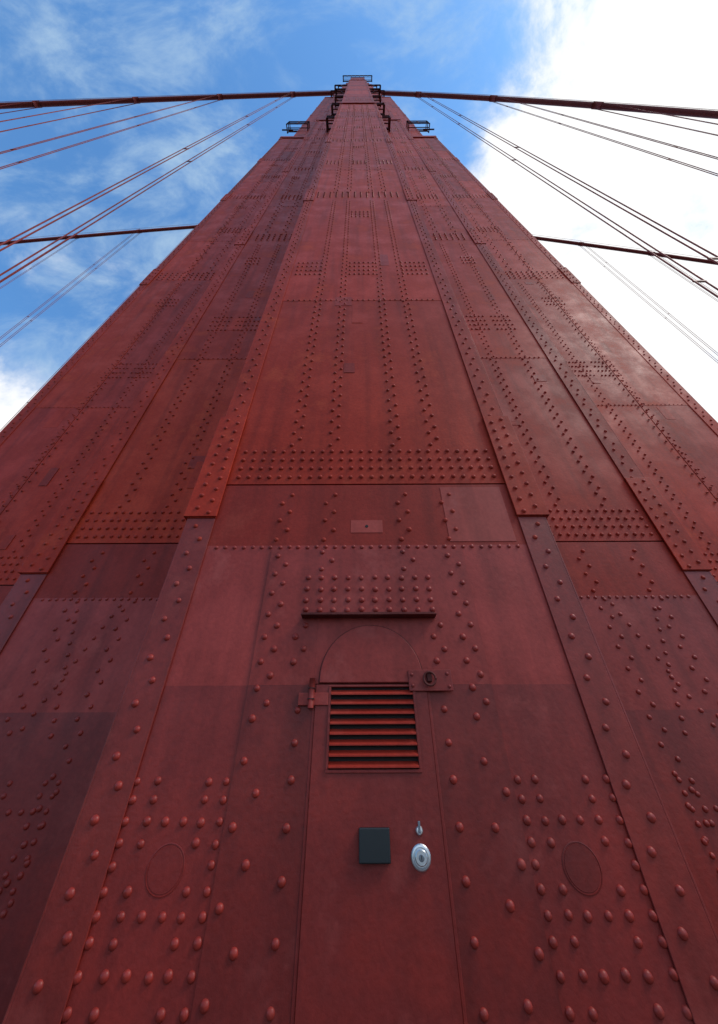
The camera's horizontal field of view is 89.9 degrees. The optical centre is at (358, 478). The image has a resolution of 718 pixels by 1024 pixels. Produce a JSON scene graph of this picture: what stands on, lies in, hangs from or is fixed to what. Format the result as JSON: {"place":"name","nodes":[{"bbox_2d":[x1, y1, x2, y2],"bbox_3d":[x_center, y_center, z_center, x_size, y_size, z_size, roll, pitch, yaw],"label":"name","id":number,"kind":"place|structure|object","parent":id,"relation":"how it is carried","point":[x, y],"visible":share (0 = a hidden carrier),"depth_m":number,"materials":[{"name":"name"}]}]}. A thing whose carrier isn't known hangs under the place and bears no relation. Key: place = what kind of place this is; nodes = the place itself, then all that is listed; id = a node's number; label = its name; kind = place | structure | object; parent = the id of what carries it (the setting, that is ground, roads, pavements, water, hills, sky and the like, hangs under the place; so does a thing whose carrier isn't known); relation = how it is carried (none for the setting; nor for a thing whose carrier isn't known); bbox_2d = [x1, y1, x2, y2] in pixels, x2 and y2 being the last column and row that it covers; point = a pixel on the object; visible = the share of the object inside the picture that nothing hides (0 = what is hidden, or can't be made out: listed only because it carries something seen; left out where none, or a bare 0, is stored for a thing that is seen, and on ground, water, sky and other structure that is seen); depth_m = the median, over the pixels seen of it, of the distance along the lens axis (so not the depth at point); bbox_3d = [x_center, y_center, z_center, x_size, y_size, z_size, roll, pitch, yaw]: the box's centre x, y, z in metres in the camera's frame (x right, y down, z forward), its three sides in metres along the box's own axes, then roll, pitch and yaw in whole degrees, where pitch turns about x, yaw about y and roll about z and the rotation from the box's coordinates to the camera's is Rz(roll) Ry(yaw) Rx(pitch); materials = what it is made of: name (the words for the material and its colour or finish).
{"place":"outdoors","nodes":[
{"label":"outdoors","id":0,"kind":"place"},
{"bbox_2d":[282,79,433,133],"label":"platform decks","id":1,"kind":"object","parent":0,"point":[288,129],"visible":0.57,"depth_m":35.01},
{"bbox_2d":[0,544,717,1023],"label":"rivets","id":2,"kind":"object","parent":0,"point":[474,942],"visible":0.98,"depth_m":1.81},
{"bbox_2d":[0,224,717,430],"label":"suspension cable","id":3,"kind":"object","parent":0,"point":[580,244],"visible":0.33,"depth_m":93.98,"materials":[{"name":"paint"}]},
{"bbox_2d":[0,0,717,431],"label":"sky","id":4,"kind":"structure","parent":0,"point":[664,53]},
{"bbox_2d":[248,549,491,684],"bbox_3d":[0.066,0.909,2.506,1.490,0.930,0.010,0,-40,0],"label":"door surround plate","id":5,"kind":"object","parent":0,"point":[317,637],"depth_m":2.51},
{"bbox_2d":[301,612,436,617],"bbox_3d":[0.066,0.915,2.447,0.910,0.040,0.072,0,-40,0],"label":"drip ledge","id":6,"kind":"object","parent":5,"relation":"attached to","point":[368,614],"visible":1,"depth_m":2.43,"materials":[{"name":"paint"}]},
{"bbox_3d":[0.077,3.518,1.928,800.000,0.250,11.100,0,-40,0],"label":"walkway","id":7,"kind":"structure","parent":0,"visible":0},
{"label":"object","id":8,"kind":"object","parent":7,"relation":"on","visible":0},
{"bbox_2d":[0,574,46,652],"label":"corner angle","id":9,"kind":"object","parent":8,"relation":"attached to","point":[18,597],"visible":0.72,"depth_m":3.58,"materials":[{"name":"paint"}]},
{"bbox_2d":[0,408,82,514],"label":"plate","id":10,"kind":"object","parent":8,"relation":"attached to","point":[26,442],"visible":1,"depth_m":6.56,"materials":[{"name":"orange paint"}]},
{"bbox_2d":[0,712,115,1023],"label":"wing plate","id":11,"kind":"object","parent":8,"relation":"attached to","point":[33,757],"visible":0.25,"depth_m":2.62,"materials":[{"name":"paint"}]},
{"bbox_2d":[0,408,128,584],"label":"plate","id":12,"kind":"object","parent":8,"relation":"attached to","point":[25,508],"visible":0.25,"depth_m":5.99,"materials":[{"name":"orange paint"}]},
{"bbox_2d":[0,285,147,445],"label":"corner angle","id":13,"kind":"object","parent":8,"relation":"attached to","point":[24,412],"visible":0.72,"depth_m":8.12,"materials":[{"name":"orange paint"}]},
{"bbox_2d":[0,598,156,712],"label":"wing plate","id":14,"kind":"object","parent":8,"relation":"attached to","point":[22,654],"visible":0.46,"depth_m":3.27,"materials":[{"name":"paint"}]},
{"bbox_2d":[34,544,177,597],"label":"wing plate","id":15,"kind":"object","parent":8,"relation":"attached to","point":[117,570],"visible":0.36,"depth_m":3.80,"materials":[{"name":"paint"}]},
{"bbox_2d":[2,519,214,1023],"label":"corner angle","id":16,"kind":"object","parent":8,"relation":"attached to","point":[52,962],"visible":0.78,"depth_m":1.82,"materials":[{"name":"paint"}]},
{"bbox_2d":[35,280,182,407],"bbox_3d":[-6.197,-3.868,9.387,1.176,6.411,0.034,0,-40,0],"label":"plate","id":17,"kind":"object","parent":8,"relation":"attached to","point":[76,383],"visible":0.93,"depth_m":8.69,"materials":[{"name":"orange paint"}]},
{"bbox_2d":[22,245,244,573],"bbox_3d":[-3.425,-2.585,7.429,0.272,10.194,0.912,0,-40,0],"label":"corner angle","id":18,"kind":"object","parent":8,"relation":"attached to","point":[109,455],"visible":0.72,"depth_m":5.92,"materials":[{"name":"orange paint"}]},
{"bbox_2d":[18,480,102,573],"bbox_3d":[-3.424,0.604,4.303,0.313,1.270,0.328,0,-40,0],"label":"corner splice","id":19,"kind":"object","parent":18,"relation":"attached to","point":[53,540],"visible":0.82,"depth_m":4.12,"materials":[{"name":"orange paint"}]},
{"bbox_2d":[84,281,210,407],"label":"plate","id":20,"kind":"object","parent":8,"relation":"attached to","point":[110,393],"visible":0.36,"depth_m":8.73,"materials":[{"name":"orange paint"}]},
{"bbox_2d":[66,359,245,543],"bbox_3d":[-2.472,-0.709,5.264,2.098,3.771,0.025,0,-40,0],"label":"wing plate","id":21,"kind":"object","parent":8,"relation":"attached to","point":[156,486],"visible":0.43,"depth_m":4.88,"materials":[{"name":"orange paint"}]},
{"bbox_2d":[187,462,203,487],"bbox_3d":[-2.084,-0.057,4.687,0.182,0.457,0.006,0,-40,0],"label":"touch up patch","id":22,"kind":"object","parent":21,"relation":"attached to","point":[195,475],"visible":0.36,"depth_m":4.67,"materials":[{"name":"red paint"}]},
{"bbox_2d":[152,241,213,280],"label":"plate","id":23,"kind":"object","parent":8,"relation":"attached to","point":[184,257],"visible":0.86,"depth_m":12.54,"materials":[{"name":"orange paint"}]},
{"bbox_2d":[156,201,224,274],"bbox_3d":[-6.726,-9.630,14.871,0.232,10.194,0.912,0,-40,0],"label":"corner angle","id":24,"kind":"object","parent":8,"relation":"attached to","point":[177,250],"visible":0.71,"depth_m":14.10,"materials":[{"name":"orange paint"}]},
{"bbox_2d":[183,241,235,280],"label":"plate","id":25,"kind":"object","parent":8,"relation":"attached to","point":[205,263],"visible":0.36,"depth_m":12.54,"materials":[{"name":"orange paint"}]},
{"bbox_2d":[189,199,245,240],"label":"plate","id":26,"kind":"object","parent":8,"relation":"attached to","point":[213,224],"visible":0.86,"depth_m":15.58,"materials":[{"name":"orange paint"}]},
{"bbox_2d":[176,241,288,359],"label":"wing plate","id":27,"kind":"object","parent":8,"relation":"attached to","point":[221,345],"visible":0.5,"depth_m":7.88,"materials":[{"name":"orange paint"}]},
{"bbox_2d":[214,199,264,240],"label":"plate","id":28,"kind":"object","parent":8,"relation":"attached to","point":[238,217],"visible":0.36,"depth_m":15.69,"materials":[{"name":"orange paint"}]},
{"bbox_2d":[228,182,259,198],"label":"plate","id":29,"kind":"object","parent":8,"relation":"attached to","point":[243,189],"visible":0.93,"depth_m":19.22,"materials":[{"name":"orange paint"}]},
{"bbox_2d":[188,201,312,518],"bbox_3d":[-1.328,-3.256,6.653,0.232,10.194,0.912,0,-40,0],"label":"corner angle","id":30,"kind":"object","parent":8,"relation":"attached to","point":[246,397],"visible":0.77,"depth_m":5.00,"materials":[{"name":"orange paint"}]},
{"bbox_2d":[184,417,246,520],"bbox_3d":[-1.327,-0.067,3.527,0.273,1.270,0.328,0,-40,0],"label":"corner splice","id":31,"kind":"object","parent":30,"relation":"attached to","point":[213,481],"visible":0.79,"depth_m":3.32,"materials":[{"name":"orange paint"}]},
{"bbox_2d":[243,161,275,181],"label":"plate","id":32,"kind":"object","parent":8,"relation":"attached to","point":[258,171],"visible":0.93,"depth_m":22.22,"materials":[{"name":"orange paint"}]},
{"bbox_2d":[247,182,275,198],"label":"plate","id":33,"kind":"object","parent":8,"relation":"attached to","point":[259,188],"visible":0.36,"depth_m":19.24,"materials":[{"name":"orange paint"}]},
{"bbox_2d":[245,172,287,240],"bbox_3d":[-3.459,-10.345,14.049,0.272,10.194,0.912,0,-40,0],"label":"corner angle","id":34,"kind":"object","parent":8,"relation":"attached to","point":[271,194],"visible":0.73,"depth_m":13.22,"materials":[{"name":"orange paint"}]},
{"bbox_2d":[248,207,301,240],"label":"wing plate","id":35,"kind":"object","parent":8,"relation":"attached to","point":[280,222],"visible":0.5,"depth_m":11.72,"materials":[{"name":"orange paint"}]},
{"bbox_2d":[260,161,289,181],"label":"plate","id":36,"kind":"object","parent":8,"relation":"attached to","point":[273,170],"visible":0.36,"depth_m":22.43,"materials":[{"name":"orange paint"}]},
{"bbox_2d":[268,171,314,206],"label":"wing plate","id":37,"kind":"object","parent":8,"relation":"attached to","point":[296,186],"visible":0.57,"depth_m":14.81,"materials":[{"name":"orange paint"}]},
{"bbox_2d":[309,142,330,188],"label":"corner angle","id":38,"kind":"object","parent":8,"relation":"attached to","point":[322,158],"visible":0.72,"depth_m":12.43,"materials":[{"name":"orange paint"}]},
{"bbox_2d":[288,75,428,132],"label":"platform rails","id":39,"kind":"object","parent":8,"relation":"on","point":[383,115],"visible":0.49,"depth_m":36.82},
{"bbox_2d":[280,77,436,138],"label":"setback ledges","id":40,"kind":"object","parent":8,"relation":"attached to","point":[302,137],"visible":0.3,"depth_m":31.48,"materials":[{"name":"orange paint"}]},
{"bbox_2d":[341,104,375,111],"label":"plate","id":41,"kind":"object","parent":8,"relation":"attached to","point":[358,106],"visible":0.57,"depth_m":27.67,"materials":[{"name":"orange paint"}]},
{"bbox_2d":[0,99,717,594],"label":"rivets","id":42,"kind":"object","parent":8,"relation":"attached to","point":[340,369],"visible":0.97,"depth_m":5.87,"materials":[{"name":"paint"}]},
{"bbox_2d":[289,157,319,170],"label":"wing plate","id":43,"kind":"object","parent":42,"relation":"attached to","point":[307,163],"visible":0.5,"depth_m":18.37,"materials":[{"name":"orange paint"}]},
{"bbox_2d":[298,139,325,156],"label":"wing plate","id":44,"kind":"object","parent":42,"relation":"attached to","point":[313,147],"visible":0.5,"depth_m":21.48,"materials":[{"name":"orange paint"}]},
{"bbox_2d":[331,131,385,141],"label":"plate","id":45,"kind":"object","parent":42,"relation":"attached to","point":[358,135],"visible":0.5,"depth_m":17.57,"materials":[{"name":"orange paint"}]},
{"bbox_2d":[335,117,382,130],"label":"plate","id":46,"kind":"object","parent":8,"relation":"attached to","point":[374,121],"visible":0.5,"depth_m":20.68,"materials":[{"name":"orange paint"}]},
{"bbox_2d":[192,484,526,545],"bbox_3d":[0.063,0.299,3.052,2.920,0.616,0.028,0,-40,0],"label":"plate","id":47,"kind":"object","parent":8,"relation":"attached to","point":[248,515],"visible":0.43,"depth_m":3.03,"materials":[{"name":"paint"}]},
{"bbox_2d":[351,520,382,532],"bbox_3d":[0.064,0.390,2.953,0.260,0.120,0.002,0,-40,0],"label":"repair patch","id":48,"kind":"object","parent":47,"relation":"attached to","point":[374,526],"visible":1,"depth_m":2.95,"materials":[{"name":"paint"}]},
{"bbox_2d":[440,487,516,540],"bbox_3d":[0.988,0.285,3.039,0.530,0.555,0.003,0,-40,0],"label":"repair patch","id":49,"kind":"object","parent":47,"relation":"attached to","point":[480,514],"visible":1,"depth_m":3.02,"materials":[{"name":"paint"}]},
{"bbox_2d":[323,141,395,169],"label":"plate","id":50,"kind":"object","parent":8,"relation":"attached to","point":[359,153],"visible":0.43,"depth_m":13.99,"materials":[{"name":"orange paint"}]},
{"bbox_2d":[314,170,405,197],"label":"plate","id":51,"kind":"object","parent":8,"relation":"attached to","point":[359,182],"visible":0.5,"depth_m":10.93,"materials":[{"name":"orange paint"}]},
{"bbox_2d":[283,198,441,300],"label":"plate","id":52,"kind":"object","parent":8,"relation":"attached to","point":[361,286],"visible":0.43,"depth_m":7.04,"materials":[{"name":"orange paint"}]},
{"bbox_2d":[226,300,504,485],"bbox_3d":[0.056,-1.382,4.488,2.920,3.771,0.025,0,-40,0],"label":"plate","id":53,"kind":"object","parent":8,"relation":"attached to","point":[456,419],"visible":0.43,"depth_m":4.00,"materials":[{"name":"orange paint"}]},
{"bbox_2d":[352,306,361,322],"bbox_3d":[-0.027,-2.471,5.399,0.152,0.540,0.005,0,-40,0],"label":"touch up patch","id":54,"kind":"object","parent":53,"relation":"attached to","point":[356,314],"visible":1,"depth_m":5.39,"materials":[{"name":"red paint"}]},
{"bbox_2d":[165,545,574,685],"bbox_3d":[0.066,0.904,2.535,2.920,0.975,0.028,0,-40,0],"label":"plate","id":55,"kind":"object","parent":8,"relation":"attached to","point":[216,643],"visible":0.43,"depth_m":2.47,"materials":[{"name":"paint"}]},
{"bbox_2d":[61,684,693,1023],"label":"plate","id":56,"kind":"object","parent":8,"relation":"attached to","point":[194,735],"visible":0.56,"depth_m":1.72,"materials":[{"name":"paint"}]},
{"bbox_2d":[145,843,184,897],"bbox_3d":[-0.920,1.856,1.709,0.180,0.180,0.006,0,-40,0],"label":"round plug","id":57,"kind":"object","parent":56,"relation":"attached to","point":[165,870],"visible":1,"depth_m":1.71,"materials":[{"name":"paint"}]},
{"bbox_2d":[562,841,602,895],"bbox_3d":[1.060,1.847,1.709,0.180,0.180,0.006,0,-40,0],"label":"round plug","id":58,"kind":"object","parent":56,"relation":"attached to","point":[581,867],"visible":1,"depth_m":1.71,"materials":[{"name":"paint"}]},
{"bbox_2d":[190,684,564,1023],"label":"door surround","id":59,"kind":"object","parent":8,"relation":"attached to","point":[505,972],"visible":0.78,"depth_m":1.69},
{"bbox_2d":[308,678,314,708],"bbox_3d":[-0.284,1.282,2.152,0.034,0.155,0.033,0,-40,0],"label":"hinge barrel","id":60,"kind":"object","parent":59,"relation":"attached to","point":[311,693],"visible":1,"depth_m":2.14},
{"bbox_2d":[298,693,328,705],"bbox_3d":[-0.272,1.313,2.142,0.180,0.065,0.022,0,-40,0],"label":"hinge leaf","id":61,"kind":"object","parent":59,"relation":"attached to","point":[320,698],"visible":0.87,"depth_m":2.13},
{"bbox_2d":[319,625,421,682],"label":"arch head plate","id":62,"kind":"object","parent":59,"relation":"attached to","point":[370,654],"visible":0.97,"depth_m":2.28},
{"bbox_2d":[328,690,418,767],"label":"louver slats","id":63,"kind":"object","parent":59,"relation":"attached to","point":[364,753],"visible":0.98,"depth_m":2.03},
{"bbox_2d":[295,684,462,1023],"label":"door leaf","id":64,"kind":"object","parent":59,"relation":"attached to","point":[377,944],"visible":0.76,"depth_m":1.62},
{"bbox_2d":[328,684,418,769],"bbox_3d":[0.078,1.934,1.637,0.677,1.762,0.002,0,-40,0],"label":"door gap","id":65,"kind":"object","parent":64,"relation":"in","point":[377,726],"depth_m":2.07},
{"bbox_2d":[325,685,421,772],"bbox_3d":[0.078,1.411,2.050,0.518,0.412,0.008,0,-40,0],"label":"louver frame","id":66,"kind":"object","parent":64,"relation":"attached to","point":[419,770],"visible":1,"depth_m":1.99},
{"bbox_2d":[359,827,390,863],"bbox_3d":[0.075,1.765,1.733,0.150,0.123,0.032,0,-40,0],"label":"card reader","id":67,"kind":"object","parent":64,"relation":"attached to","point":[374,845],"visible":1,"depth_m":1.72,"materials":[{"name":"black plastic"}]},
{"bbox_2d":[411,844,430,871],"bbox_3d":[0.296,1.801,1.709,0.094,0.094,0.021,0,-40,0],"label":"door lock","id":68,"kind":"object","parent":64,"relation":"attached to","point":[417,851],"depth_m":1.71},
{"bbox_2d":[290,685,467,1023],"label":"door jamb","id":69,"kind":"object","parent":59,"relation":"attached to","point":[294,992],"depth_m":1.68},
{"bbox_2d":[408,670,453,690],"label":"hasp plate","id":70,"kind":"object","parent":59,"relation":"attached to","point":[444,681],"visible":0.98,"depth_m":2.19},
{"bbox_2d":[387,142,415,200],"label":"corner angle","id":71,"kind":"object","parent":8,"relation":"attached to","point":[393,155],"visible":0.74,"depth_m":12.28,"materials":[{"name":"orange paint"}]},
{"bbox_2d":[392,139,418,155],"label":"wing plate","id":72,"kind":"object","parent":8,"relation":"attached to","point":[403,146],"visible":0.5,"depth_m":21.61,"materials":[{"name":"orange paint"}]},
{"bbox_2d":[398,156,427,169],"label":"wing plate","id":73,"kind":"object","parent":8,"relation":"attached to","point":[409,161],"visible":0.43,"depth_m":18.54,"materials":[{"name":"orange paint"}]},
{"bbox_2d":[404,170,450,205],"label":"wing plate","id":74,"kind":"object","parent":8,"relation":"attached to","point":[421,183],"visible":0.43,"depth_m":14.85,"materials":[{"name":"orange paint"}]},
{"bbox_2d":[428,160,456,180],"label":"plate","id":75,"kind":"object","parent":8,"relation":"attached to","point":[438,168],"visible":0.36,"depth_m":22.48,"materials":[{"name":"orange paint"}]},
{"bbox_2d":[418,206,472,240],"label":"wing plate","id":76,"kind":"object","parent":8,"relation":"attached to","point":[439,219],"visible":0.5,"depth_m":11.73,"materials":[{"name":"orange paint"}]},
{"bbox_2d":[430,171,474,242],"bbox_3d":[3.493,-10.375,14.049,0.272,10.194,0.912,0,-40,0],"label":"corner angle","id":77,"kind":"object","parent":8,"relation":"attached to","point":[462,219],"visible":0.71,"depth_m":13.23,"materials":[{"name":"orange paint"}]},
{"bbox_2d":[442,181,470,197],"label":"plate","id":78,"kind":"object","parent":8,"relation":"attached to","point":[454,188],"visible":0.36,"depth_m":19.26,"materials":[{"name":"orange paint"}]},
{"bbox_2d":[441,160,473,180],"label":"plate","id":79,"kind":"object","parent":8,"relation":"attached to","point":[458,171],"visible":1,"depth_m":22.25,"materials":[{"name":"orange paint"}]},
{"bbox_2d":[459,181,490,197],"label":"plate","id":80,"kind":"object","parent":8,"relation":"attached to","point":[474,188],"visible":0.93,"depth_m":19.22,"materials":[{"name":"orange paint"}]},
{"bbox_2d":[407,201,544,516],"bbox_3d":[1.424,-3.268,6.653,0.232,10.194,0.912,0,-40,0],"label":"corner angle","id":81,"kind":"object","parent":8,"relation":"attached to","point":[486,386],"visible":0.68,"depth_m":5.00,"materials":[{"name":"orange paint"}]},
{"bbox_2d":[482,416,549,518],"bbox_3d":[1.450,-0.079,3.527,0.273,1.270,0.328,0,-40,0],"label":"corner splice","id":82,"kind":"object","parent":81,"relation":"attached to","point":[523,490],"visible":0.75,"depth_m":3.32,"materials":[{"name":"orange paint"}]},
{"bbox_2d":[454,198,504,239],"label":"plate","id":83,"kind":"object","parent":8,"relation":"attached to","point":[481,219],"visible":0.36,"depth_m":15.68,"materials":[{"name":"orange paint"}]},
{"bbox_2d":[433,240,546,357],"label":"wing plate","id":84,"kind":"object","parent":8,"relation":"attached to","point":[500,342],"visible":0.5,"depth_m":7.85,"materials":[{"name":"orange paint"}]},
{"bbox_2d":[472,198,530,239],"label":"plate","id":85,"kind":"object","parent":8,"relation":"attached to","point":[504,222],"visible":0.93,"depth_m":15.56,"materials":[{"name":"orange paint"}]},
{"bbox_2d":[484,240,536,278],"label":"plate","id":86,"kind":"object","parent":8,"relation":"attached to","point":[510,257],"visible":0.29,"depth_m":12.58,"materials":[{"name":"orange paint"}]},
{"bbox_2d":[493,199,563,268],"bbox_3d":[6.766,-9.688,14.871,0.232,10.194,0.912,0,-40,0],"label":"corner angle","id":87,"kind":"object","parent":8,"relation":"attached to","point":[538,244],"visible":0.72,"depth_m":14.06,"materials":[{"name":"orange paint"}]},
{"bbox_2d":[507,240,567,278],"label":"plate","id":88,"kind":"object","parent":8,"relation":"attached to","point":[535,257],"visible":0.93,"depth_m":12.56,"materials":[{"name":"orange paint"}]},
{"bbox_2d":[481,358,663,541],"bbox_3d":[2.590,-0.731,5.264,2.098,3.771,0.025,0,-40,0],"label":"wing plate","id":89,"kind":"object","parent":8,"relation":"attached to","point":[569,479],"visible":0.43,"depth_m":4.83,"materials":[{"name":"orange paint"}]},
{"bbox_2d":[509,279,639,405],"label":"plate","id":90,"kind":"object","parent":8,"relation":"attached to","point":[611,390],"visible":0.36,"depth_m":8.76,"materials":[{"name":"orange paint"}]},
{"bbox_2d":[476,244,708,570],"bbox_3d":[3.527,-2.616,7.429,0.272,10.194,0.912,0,-40,0],"label":"corner angle","id":91,"kind":"object","parent":8,"relation":"attached to","point":[617,453],"visible":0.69,"depth_m":5.92,"materials":[{"name":"orange paint"}]},
{"bbox_2d":[624,478,712,571],"bbox_3d":[3.553,0.574,4.303,0.313,1.270,0.328,0,-40,0],"label":"corner splice","id":92,"kind":"object","parent":91,"relation":"attached to","point":[683,548],"visible":0.77,"depth_m":4.11,"materials":[{"name":"orange paint"}]},
{"bbox_2d":[538,279,687,404],"bbox_3d":[6.287,-3.922,9.387,1.176,6.411,0.034,0,-40,0],"label":"plate","id":93,"kind":"object","parent":8,"relation":"attached to","point":[647,383],"visible":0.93,"depth_m":8.71,"materials":[{"name":"orange paint"}]},
{"bbox_2d":[518,517,717,1023],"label":"corner angle","id":94,"kind":"object","parent":8,"relation":"attached to","point":[665,872],"visible":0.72,"depth_m":1.86,"materials":[{"name":"paint"}]},
{"bbox_2d":[556,542,697,595],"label":"wing plate","id":95,"kind":"object","parent":8,"relation":"attached to","point":[614,569],"visible":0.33,"depth_m":3.80,"materials":[{"name":"paint"}]},
{"bbox_2d":[573,283,717,435],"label":"corner angle","id":96,"kind":"object","parent":8,"relation":"attached to","point":[683,394],"visible":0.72,"depth_m":8.22,"materials":[{"name":"orange paint"}]},
{"bbox_2d":[578,595,717,709],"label":"wing plate","id":97,"kind":"object","parent":8,"relation":"attached to","point":[694,623],"visible":0.44,"depth_m":3.29,"materials":[{"name":"paint"}]},
{"bbox_2d":[597,406,717,581],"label":"plate","id":98,"kind":"object","parent":8,"relation":"attached to","point":[699,505],"visible":0.25,"depth_m":6.10,"materials":[{"name":"orange paint"}]},
{"bbox_2d":[625,710,717,935],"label":"wing plate","id":99,"kind":"object","parent":8,"relation":"attached to","point":[695,749],"visible":0.25,"depth_m":2.71,"materials":[{"name":"paint"}]},
{"bbox_2d":[640,405,717,500],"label":"plate","id":100,"kind":"object","parent":8,"relation":"attached to","point":[692,432],"visible":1,"depth_m":6.66,"materials":[{"name":"orange paint"}]},
{"bbox_2d":[684,571,717,625],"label":"corner angle","id":101,"kind":"object","parent":8,"relation":"attached to","point":[709,597],"visible":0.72,"depth_m":3.65,"materials":[{"name":"paint"}]},
{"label":"cable saddle housing","id":102,"kind":"object","parent":8,"relation":"on","visible":0},
{"bbox_2d":[0,90,717,297],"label":"suspension cable","id":103,"kind":"object","parent":102,"relation":"hanging from","point":[672,111],"visible":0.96,"depth_m":52.72,"materials":[{"name":"paint"}]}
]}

